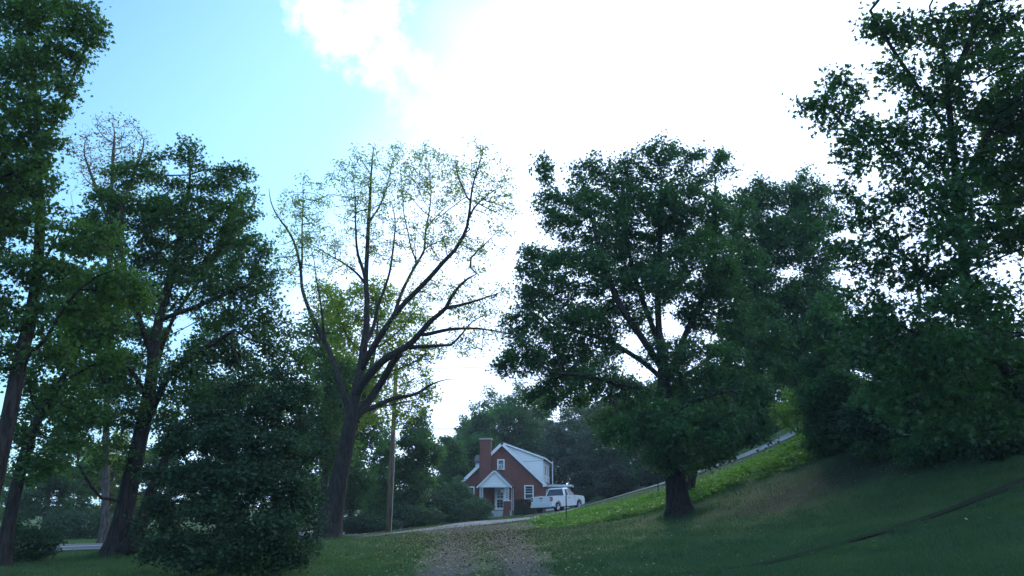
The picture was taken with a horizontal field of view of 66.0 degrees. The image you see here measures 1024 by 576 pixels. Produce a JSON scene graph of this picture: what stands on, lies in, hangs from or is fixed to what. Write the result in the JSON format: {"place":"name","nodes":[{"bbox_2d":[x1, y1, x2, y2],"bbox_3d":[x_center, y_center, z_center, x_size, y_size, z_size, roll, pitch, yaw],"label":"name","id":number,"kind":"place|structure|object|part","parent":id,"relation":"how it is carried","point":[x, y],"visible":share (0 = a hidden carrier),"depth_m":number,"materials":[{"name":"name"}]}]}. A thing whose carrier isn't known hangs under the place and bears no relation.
{"place":"outdoors","nodes":[
{"label":"outdoors","id":0,"kind":"place"},
{"bbox_2d":[15,515,407,550],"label":"road","id":1,"kind":"structure","parent":0,"point":[79,546],"depth_m":36.39,"materials":[{"name":"grey asphalt"}]},
{"bbox_2d":[329,531,415,540],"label":"dirt track","id":2,"kind":"structure","parent":0,"point":[378,535],"depth_m":41.81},
{"bbox_2d":[0,419,1023,575],"bbox_3d":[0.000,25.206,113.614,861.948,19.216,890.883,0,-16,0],"label":"ground","id":3,"kind":"structure","parent":0,"point":[850,458],"depth_m":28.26,"materials":[{"name":"green plant"}]},
{"bbox_2d":[0,424,29,522],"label":"roadside tree","id":4,"kind":"object","parent":3,"relation":"on","point":[6,480],"visible":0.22,"depth_m":67.84,"materials":[{"name":"green plant"}]},
{"bbox_2d":[13,518,67,562],"bbox_3d":[-14.155,7.339,22.925,2.445,1.335,2.422,0,-16,0],"label":"bush","id":5,"kind":"object","parent":3,"relation":"on","point":[32,534],"visible":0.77,"depth_m":22.69,"materials":[{"name":"green plant"}]},
{"bbox_2d":[0,439,96,529],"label":"roadside tree","id":6,"kind":"object","parent":3,"relation":"on","point":[63,487],"visible":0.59,"depth_m":63.37,"materials":[{"name":"green plant"}]},
{"bbox_2d":[0,290,141,566],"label":"slim leaning tree","id":7,"kind":"object","parent":3,"relation":"on","point":[89,337],"visible":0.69,"depth_m":21.79,"materials":[{"name":"green plant"}]},
{"bbox_2d":[36,508,112,538],"bbox_3d":[-30.354,16.590,55.589,5.527,2.153,5.363,13,-20,-39],"label":"shrub mound","id":8,"kind":"object","parent":3,"relation":"on","point":[80,524],"visible":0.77,"depth_m":54.48,"materials":[{"name":"green plant"}]},
{"bbox_2d":[0,0,166,494],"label":"leaning tree","id":9,"kind":"object","parent":3,"relation":"on","point":[34,164],"visible":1,"depth_m":18.05,"materials":[{"name":"green plant"}]},
{"bbox_2d":[62,106,158,542],"bbox_3d":[-24.374,1.381,45.211,6.208,25.611,4.540,0,-16,0],"label":"bare tree","id":10,"kind":"object","parent":3,"relation":"on","point":[103,531],"visible":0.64,"depth_m":47.29,"materials":[{"name":"grey plant"}]},
{"bbox_2d":[72,429,154,520],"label":"roadside tree","id":11,"kind":"object","parent":3,"relation":"on","point":[115,478],"visible":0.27,"depth_m":68.68,"materials":[{"name":"green plant"}]},
{"bbox_2d":[134,435,205,529],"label":"roadside tree","id":12,"kind":"object","parent":3,"relation":"on","point":[157,461],"visible":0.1,"depth_m":72.08,"materials":[{"name":"green plant"}]},
{"bbox_2d":[21,132,329,558],"bbox_3d":[-11.340,1.561,26.582,11.132,14.760,4.587,-5,-16,18],"label":"double stemmed maple","id":13,"kind":"object","parent":3,"relation":"on","point":[166,213],"visible":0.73,"depth_m":26.59,"materials":[{"name":"green plant"}]},
{"bbox_2d":[184,435,269,518],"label":"roadside tree","id":14,"kind":"object","parent":3,"relation":"on","point":[232,468],"visible":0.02,"depth_m":76.97,"materials":[{"name":"green plant"}]},
{"bbox_2d":[123,353,338,575],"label":"evergreen shrub","id":15,"kind":"object","parent":3,"relation":"on","point":[244,547],"visible":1,"depth_m":18.04,"materials":[{"name":"green plant"}]},
{"bbox_2d":[256,405,328,512],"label":"roadside tree","id":16,"kind":"object","parent":3,"relation":"on","point":[267,500],"visible":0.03,"depth_m":78.49,"materials":[{"name":"green plant"}]},
{"bbox_2d":[279,533,324,558],"bbox_3d":[-6.262,7.499,22.799,1.619,0.871,1.550,11,-19,-34],"label":"weed clump","id":17,"kind":"object","parent":3,"relation":"on","point":[314,545],"visible":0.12,"depth_m":22.78,"materials":[{"name":"green plant"}]},
{"bbox_2d":[280,280,373,520],"bbox_3d":[-12.017,7.571,51.340,6.980,17.092,6.479,13,-20,-40],"label":"leafy tree","id":18,"kind":"object","parent":3,"relation":"on","point":[330,412],"visible":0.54,"depth_m":50.57,"materials":[{"name":"green plant"}]},
{"bbox_2d":[308,482,366,518],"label":"roadside tree","id":19,"kind":"object","parent":3,"relation":"on","point":[318,486],"visible":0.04,"depth_m":104.32,"materials":[{"name":"green plant"}]},
{"bbox_2d":[313,357,388,533],"bbox_3d":[-12.056,11.522,59.284,6.328,13.696,7.107,0,-16,0],"label":"leafy tree","id":20,"kind":"object","parent":3,"relation":"on","point":[360,479],"visible":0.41,"depth_m":57.93,"materials":[{"name":"green plant"}]},
{"bbox_2d":[343,512,405,534],"bbox_3d":[-9.629,16.005,53.665,5.007,1.541,5.002,0,-16,0],"label":"shrub mound","id":21,"kind":"object","parent":3,"relation":"on","point":[360,524],"visible":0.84,"depth_m":52.55,"materials":[{"name":"green plant"}]},
{"bbox_2d":[308,274,450,431],"bbox_3d":[-7.977,6.559,45.884,8.762,15.442,3.537,0,-16,0],"label":"yellowing tree","id":22,"kind":"object","parent":3,"relation":"on","point":[354,349],"visible":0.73,"depth_m":46.53,"materials":[{"name":"green plant"}]},
{"bbox_2d":[360,426,403,524],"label":"leafy tree","id":23,"kind":"object","parent":3,"relation":"on","point":[379,503],"visible":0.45,"depth_m":69.11,"materials":[{"name":"green plant"}]},
{"bbox_2d":[62,506,717,559],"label":"rough grass","id":24,"kind":"structure","parent":3,"relation":"on","point":[93,554],"depth_m":32.27,"materials":[{"name":"green plant"}]},
{"bbox_2d":[386,364,397,531],"bbox_3d":[-7.427,9.981,49.236,0.408,10.656,0.596,-6,-17,20],"label":"utility pole","id":25,"kind":"object","parent":3,"relation":"on","point":[390,485],"visible":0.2,"depth_m":48.62,"materials":[{"name":"brown wood"}]},
{"bbox_2d":[396,424,587,428],"bbox_3d":[3.220,10.273,60.452,0.040,3.106,30.624,-15,-21,42],"label":"service cable","id":26,"kind":"object","parent":25,"relation":"attached to","point":[496,428],"visible":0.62,"depth_m":56.10,"materials":[{"name":"grey plastic"}]},
{"bbox_2d":[412,333,705,368],"bbox_3d":[6.031,3.870,57.169,28.858,5.960,0.029,7,-17,-23],"label":"overhead wire","id":27,"kind":"object","parent":25,"relation":"attached to","point":[490,366],"visible":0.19,"depth_m":52.60,"materials":[{"name":"grey metal"}]},
{"bbox_2d":[269,132,522,538],"bbox_3d":[-6.232,1.653,41.518,15.568,22.550,6.775,-6,-17,20],"label":"walnut tree","id":28,"kind":"object","parent":3,"relation":"on","point":[339,477],"visible":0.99,"depth_m":41.24,"materials":[{"name":"brown plant"}]},
{"bbox_2d":[375,501,448,528],"bbox_3d":[-7.351,16.605,57.606,5.477,1.995,5.754,0,-16,0],"label":"shrub mound","id":29,"kind":"object","parent":3,"relation":"on","point":[422,516],"visible":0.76,"depth_m":56.64,"materials":[{"name":"green plant"}]},
{"bbox_2d":[383,399,451,525],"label":"leafy tree","id":30,"kind":"object","parent":3,"relation":"on","point":[411,470],"visible":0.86,"depth_m":63.34,"materials":[{"name":"green plant"}]},
{"bbox_2d":[424,492,465,524],"bbox_3d":[-6.430,18.394,65.504,4.827,2.741,4.821,15,-21,-42],"label":"shrub mound","id":31,"kind":"object","parent":3,"relation":"on","point":[447,504],"visible":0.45,"depth_m":64.75,"materials":[{"name":"green plant"}]},
{"bbox_2d":[425,414,472,505],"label":"woodland tree","id":32,"kind":"object","parent":3,"relation":"on","point":[463,423],"visible":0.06,"depth_m":110.25,"materials":[{"name":"green plant"}]},
{"bbox_2d":[433,433,471,517],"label":"leafy tree","id":33,"kind":"object","parent":3,"relation":"on","point":[452,465],"visible":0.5,"depth_m":81.39,"materials":[{"name":"green plant"}]},
{"bbox_2d":[434,474,475,521],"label":"tall bush","id":34,"kind":"object","parent":3,"relation":"on","point":[466,490],"visible":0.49,"depth_m":71.96,"materials":[{"name":"green plant"}]},
{"bbox_2d":[458,496,494,520],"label":"round bush","id":35,"kind":"object","parent":3,"relation":"on","point":[481,511],"visible":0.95,"depth_m":68.69,"materials":[{"name":"green plant"}]},
{"bbox_2d":[452,400,501,474],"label":"woodland tree","id":36,"kind":"object","parent":3,"relation":"on","point":[470,439],"visible":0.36,"depth_m":98.39,"materials":[{"name":"green plant"}]},
{"bbox_2d":[452,384,512,449],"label":"woodland tree","id":37,"kind":"object","parent":3,"relation":"on","point":[493,398],"visible":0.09,"depth_m":118.06,"materials":[{"name":"green plant"}]},
{"bbox_2d":[412,522,558,575],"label":"gravel lane","id":38,"kind":"structure","parent":3,"relation":"on","point":[450,565],"depth_m":22.29,"materials":[{"name":"gravel"}]},
{"bbox_2d":[459,437,573,519],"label":"brick house","id":39,"kind":"structure","parent":3,"relation":"on","point":[502,476],"depth_m":77.77,"materials":[{"name":"red brick"}]},
{"bbox_2d":[495,487,505,509],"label":"front door","id":40,"kind":"structure","parent":39,"relation":"in","point":[499,497],"depth_m":77.28,"materials":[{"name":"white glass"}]},
{"bbox_2d":[497,459,504,469],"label":"window","id":41,"kind":"structure","parent":39,"relation":"in","point":[500,462],"depth_m":78.13,"materials":[{"name":"white glass"}]},
{"bbox_2d":[524,485,533,502],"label":"window","id":42,"kind":"structure","parent":39,"relation":"in","point":[528,489],"depth_m":77.12,"materials":[{"name":"white glass"}]},
{"bbox_2d":[523,450,641,461],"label":"service cable","id":43,"kind":"object","parent":39,"relation":"attached to","point":[581,457],"visible":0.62,"depth_m":70.75,"materials":[{"name":"grey plastic"}]},
{"bbox_2d":[483,376,554,453],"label":"woodland tree","id":44,"kind":"object","parent":3,"relation":"on","point":[508,414],"visible":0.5,"depth_m":102.64,"materials":[{"name":"green plant"}]},
{"bbox_2d":[514,499,535,514],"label":"clipped hedge","id":45,"kind":"object","parent":3,"relation":"on","point":[519,505],"visible":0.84,"depth_m":75.21,"materials":[{"name":"green plant"}]},
{"bbox_2d":[513,379,558,463],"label":"woodland tree","id":46,"kind":"object","parent":3,"relation":"on","point":[535,413],"visible":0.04,"depth_m":114.88,"materials":[{"name":"green plant"}]},
{"bbox_2d":[98,450,1023,575],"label":"fallen leaves","id":47,"kind":"object","parent":3,"relation":"on","point":[496,533],"visible":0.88,"depth_m":29.00,"materials":[{"name":"brown plant"}]},
{"bbox_2d":[534,405,592,484],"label":"woodland tree","id":48,"kind":"object","parent":3,"relation":"on","point":[562,468],"visible":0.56,"depth_m":96.64,"materials":[{"name":"green plant"}]},
{"bbox_2d":[565,489,566,518],"bbox_3d":[2.981,12.119,43.352,0.060,2.016,0.061,0,-16,0],"label":"fence post","id":49,"kind":"object","parent":3,"relation":"on","point":[566,502],"visible":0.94,"depth_m":43.45,"materials":[{"name":"metal"}]},
{"bbox_2d":[557,390,599,481],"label":"woodland tree","id":50,"kind":"object","parent":3,"relation":"on","point":[578,410],"visible":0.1,"depth_m":108.38,"materials":[{"name":"green plant"}]},
{"bbox_2d":[566,468,598,501],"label":"thicket shrub","id":51,"kind":"object","parent":3,"relation":"on","point":[581,482],"visible":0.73,"depth_m":84.78,"materials":[{"name":"green plant"}]},
{"bbox_2d":[565,398,629,493],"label":"woodland tree","id":52,"kind":"object","parent":3,"relation":"on","point":[605,459],"visible":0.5,"depth_m":93.89,"materials":[{"name":"green plant"}]},
{"bbox_2d":[579,382,633,475],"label":"woodland tree","id":53,"kind":"object","parent":3,"relation":"on","point":[592,467],"visible":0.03,"depth_m":104.09,"materials":[{"name":"green plant"}]},
{"bbox_2d":[591,463,639,498],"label":"thicket shrub","id":54,"kind":"object","parent":3,"relation":"on","point":[617,480],"visible":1,"depth_m":80.29,"materials":[{"name":"green plant"}]},
{"bbox_2d":[613,397,656,486],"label":"woodland tree","id":55,"kind":"object","parent":3,"relation":"on","point":[631,464],"visible":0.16,"depth_m":87.69,"materials":[{"name":"green plant"}]},
{"bbox_2d":[483,129,799,518],"bbox_3d":[5.811,1.019,35.331,14.350,18.006,8.772,0,-16,0],"label":"maple tree","id":56,"kind":"object","parent":3,"relation":"on","point":[663,418],"visible":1,"depth_m":34.78,"materials":[{"name":"green plant"}]},
{"bbox_2d":[635,453,664,486],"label":"thicket shrub","id":57,"kind":"object","parent":3,"relation":"on","point":[649,478],"visible":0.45,"depth_m":74.88,"materials":[{"name":"green plant"}]},
{"bbox_2d":[521,432,822,528],"bbox_3d":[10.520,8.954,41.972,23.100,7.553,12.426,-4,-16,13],"label":"weeds","id":58,"kind":"object","parent":3,"relation":"on","point":[719,480],"visible":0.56,"depth_m":40.01,"materials":[{"name":"green plant"}]},
{"bbox_2d":[724,420,752,453],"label":"thicket shrub","id":59,"kind":"object","parent":3,"relation":"on","point":[743,442],"visible":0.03,"depth_m":68.53,"materials":[{"name":"green plant"}]},
{"bbox_2d":[743,374,780,439],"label":"woodland tree","id":60,"kind":"object","parent":3,"relation":"on","point":[754,425],"visible":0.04,"depth_m":76.28,"materials":[{"name":"green plant"}]},
{"bbox_2d":[685,162,857,489],"bbox_3d":[14.159,1.990,44.708,11.138,19.136,5.544,0,-16,0],"label":"maple tree","id":61,"kind":"object","parent":3,"relation":"on","point":[785,235],"visible":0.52,"depth_m":44.50,"materials":[{"name":"green plant"}]},
{"bbox_2d":[756,329,803,434],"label":"woodland tree","id":62,"kind":"object","parent":3,"relation":"on","point":[776,429],"visible":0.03,"depth_m":72.41,"materials":[{"name":"green plant"}]},
{"bbox_2d":[768,389,806,435],"bbox_3d":[18.609,8.156,51.806,4.101,3.692,2.419,0,-16,0],"label":"bright shrub","id":63,"kind":"object","parent":3,"relation":"on","point":[790,422],"visible":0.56,"depth_m":51.52,"materials":[{"name":"green plant"}]},
{"bbox_2d":[783,373,808,405],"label":"understory tree","id":64,"kind":"object","parent":3,"relation":"on","point":[798,394],"visible":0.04,"depth_m":50.18,"materials":[{"name":"green plant"}]},
{"bbox_2d":[793,293,864,457],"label":"understory tree","id":65,"kind":"object","parent":3,"relation":"on","point":[821,402],"visible":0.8,"depth_m":36.40,"materials":[{"name":"green plant"}]},
{"bbox_2d":[835,370,869,449],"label":"hillside tree","id":66,"kind":"object","parent":3,"relation":"on","point":[851,386],"visible":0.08,"depth_m":35.62,"materials":[{"name":"green plant"}]},
{"bbox_2d":[689,477,1023,572],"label":"ditch","id":67,"kind":"object","parent":3,"relation":"on","point":[990,493],"visible":0.85,"depth_m":18.84,"materials":[{"name":"plant"}]},
{"bbox_2d":[840,346,899,462],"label":"hillside tree","id":68,"kind":"object","parent":3,"relation":"on","point":[879,451],"visible":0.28,"depth_m":31.74,"materials":[{"name":"green plant"}]},
{"bbox_2d":[829,302,912,448],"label":"understory tree","id":69,"kind":"object","parent":3,"relation":"on","point":[858,422],"visible":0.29,"depth_m":32.29,"materials":[{"name":"green plant"}]},
{"bbox_2d":[781,0,1023,453],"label":"corner tree","id":70,"kind":"object","parent":3,"relation":"on","point":[1003,125],"visible":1,"depth_m":20.95,"materials":[{"name":"green plant"}]},
{"bbox_2d":[886,313,967,445],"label":"understory tree","id":71,"kind":"object","parent":3,"relation":"on","point":[895,435],"visible":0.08,"depth_m":29.19,"materials":[{"name":"green plant"}]},
{"bbox_2d":[937,317,1023,464],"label":"understory tree","id":72,"kind":"object","parent":3,"relation":"on","point":[1001,451],"visible":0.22,"depth_m":23.95,"materials":[{"name":"green plant"}]},
{"bbox_2d":[0,0,1023,506],"label":"sky","id":73,"kind":"structure","parent":0,"point":[284,89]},
{"bbox_2d":[384,426,801,533],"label":"driveway","id":74,"kind":"structure","parent":0,"point":[781,438],"depth_m":55.11,"materials":[{"name":"grey asphalt"}]},
{"bbox_2d":[646,376,671,390],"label":"woodland tree","id":75,"kind":"object","parent":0,"point":[653,382],"depth_m":100.97,"materials":[{"name":"green plant"}]},
{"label":"parking pad","id":76,"kind":"structure","parent":0,"visible":0},
{"bbox_2d":[530,488,584,512],"bbox_3d":[3.886,17.780,66.238,2.359,1.910,5.966,-12,-17,31],"label":"pickup truck","id":77,"kind":"object","parent":76,"relation":"on","point":[555,498],"visible":0.96,"depth_m":65.00,"materials":[{"name":"white paint"}]},
{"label":"rear window","id":78,"kind":"part","parent":77,"relation":"part of","materials":[{"name":"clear glass"}]}
]}

